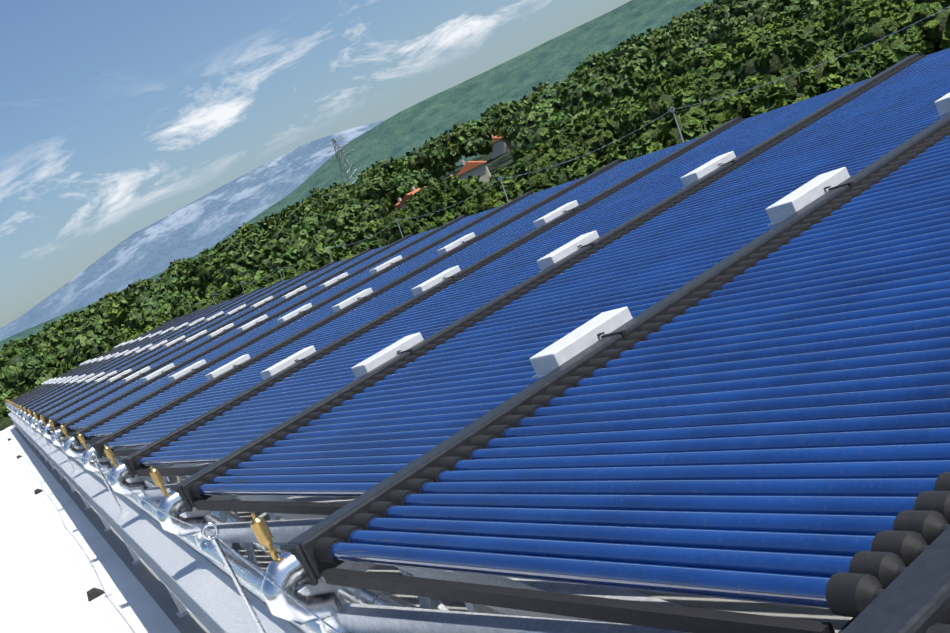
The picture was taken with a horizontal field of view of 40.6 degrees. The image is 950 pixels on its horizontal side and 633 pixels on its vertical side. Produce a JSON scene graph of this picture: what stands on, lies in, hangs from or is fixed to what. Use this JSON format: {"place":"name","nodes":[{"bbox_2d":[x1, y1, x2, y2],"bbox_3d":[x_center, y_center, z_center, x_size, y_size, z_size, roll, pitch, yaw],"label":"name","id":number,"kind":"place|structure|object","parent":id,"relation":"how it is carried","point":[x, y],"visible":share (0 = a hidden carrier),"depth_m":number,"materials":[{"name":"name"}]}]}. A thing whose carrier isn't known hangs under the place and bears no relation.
{"place":"outdoors","nodes":[
{"label":"outdoors","id":0,"kind":"place"},
{"bbox_2d":[0,119,386,340],"bbox_3d":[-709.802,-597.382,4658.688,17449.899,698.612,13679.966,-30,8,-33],"label":"mountain","id":1,"kind":"structure","parent":0,"point":[206,221],"depth_m":10094.97,"materials":[{"name":"blue stone"}]},
{"bbox_2d":[6,141,515,389],"bbox_3d":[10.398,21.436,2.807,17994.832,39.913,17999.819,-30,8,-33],"label":"terrain ground","id":2,"kind":"structure","parent":0,"point":[503,161],"depth_m":499.46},
{"bbox_2d":[326,138,360,185],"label":"transmission tower","id":3,"kind":"structure","parent":2,"relation":"on","point":[334,141],"depth_m":631.62,"materials":[{"name":"silver metal"}]},
{"bbox_2d":[0,0,712,350],"bbox_3d":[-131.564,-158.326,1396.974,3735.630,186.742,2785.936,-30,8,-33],"label":"hillside","id":4,"kind":"structure","parent":2,"relation":"on","point":[552,62],"depth_m":2436.40,"materials":[{"name":"green plant"}]},
{"bbox_2d":[0,0,825,402],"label":"trees","id":5,"kind":"object","parent":2,"relation":"on","point":[332,218],"visible":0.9,"depth_m":316.14,"materials":[{"name":"green plant"}]},
{"bbox_2d":[397,134,511,209],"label":"house walls","id":6,"kind":"structure","parent":2,"relation":"on","point":[500,147],"depth_m":322.72,"materials":[{"name":"white paint"}]},
{"bbox_2d":[394,136,502,208],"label":"house roof tiles","id":7,"kind":"object","parent":6,"relation":"on","point":[468,165],"visible":0.44,"depth_m":321.59,"materials":[{"name":"orange tile"}]},
{"bbox_2d":[0,0,949,430],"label":"tree canopy","id":8,"kind":"object","parent":2,"relation":"on","point":[766,52],"visible":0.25,"depth_m":119.22,"materials":[{"name":"green plant"}]},
{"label":"building walls","id":9,"kind":"object","parent":2,"relation":"on","visible":0},
{"bbox_2d":[0,425,852,632],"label":"roof slab","id":10,"kind":"structure","parent":9,"relation":"on","point":[62,552],"depth_m":10.96,"materials":[{"name":"white concrete"}]},
{"bbox_2d":[0,421,104,600],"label":"roof vents","id":11,"kind":"object","parent":10,"relation":"on","point":[93,593],"visible":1,"depth_m":9.74,"materials":[{"name":"grey metal"}]},
{"bbox_2d":[8,412,689,632],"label":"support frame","id":12,"kind":"object","parent":10,"relation":"on","point":[204,592],"visible":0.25,"depth_m":5.57,"materials":[{"name":"silver metal"}]},
{"bbox_2d":[6,403,418,632],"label":"insulated pipe","id":13,"kind":"object","parent":12,"relation":"on","point":[285,571],"visible":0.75,"depth_m":5.45,"materials":[{"name":"metal"}]},
{"bbox_2d":[5,399,278,559],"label":"brass valves","id":14,"kind":"object","parent":13,"relation":"on","point":[261,531],"visible":0.94,"depth_m":6.28,"materials":[{"name":"gold metal"}]},
{"bbox_2d":[4,107,683,632],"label":"posts","id":15,"kind":"object","parent":12,"relation":"on","point":[232,573],"visible":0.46,"depth_m":4.56,"materials":[{"name":"silver metal"}]},
{"bbox_2d":[6,6,949,632],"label":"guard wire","id":16,"kind":"object","parent":15,"relation":"on","point":[356,242],"visible":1,"depth_m":7.19,"materials":[{"name":"silver metal"}]},
{"bbox_2d":[11,55,949,632],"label":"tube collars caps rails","id":17,"kind":"object","parent":12,"relation":"on","point":[873,573],"visible":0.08,"depth_m":4.35,"materials":[{"name":"black plastic"}]},
{"bbox_2d":[11,52,949,632],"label":"collector headers","id":18,"kind":"object","parent":12,"relation":"on","point":[913,596],"visible":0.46,"depth_m":6.40,"materials":[{"name":"black metal"}]},
{"bbox_2d":[18,48,949,608],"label":"solar collector tubes","id":19,"kind":"object","parent":12,"relation":"on","point":[774,428],"visible":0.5,"depth_m":4.30,"materials":[{"name":"blue glass"}]},
{"bbox_2d":[41,92,949,384],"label":"white boxes","id":20,"kind":"object","parent":19,"relation":"on","point":[563,350],"visible":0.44,"depth_m":8.03,"materials":[{"name":"white plastic"}]},
{"bbox_2d":[0,0,630,327],"label":"sky","id":21,"kind":"structure","parent":0,"point":[117,116],"materials":[{"name":"blue"}]}
]}

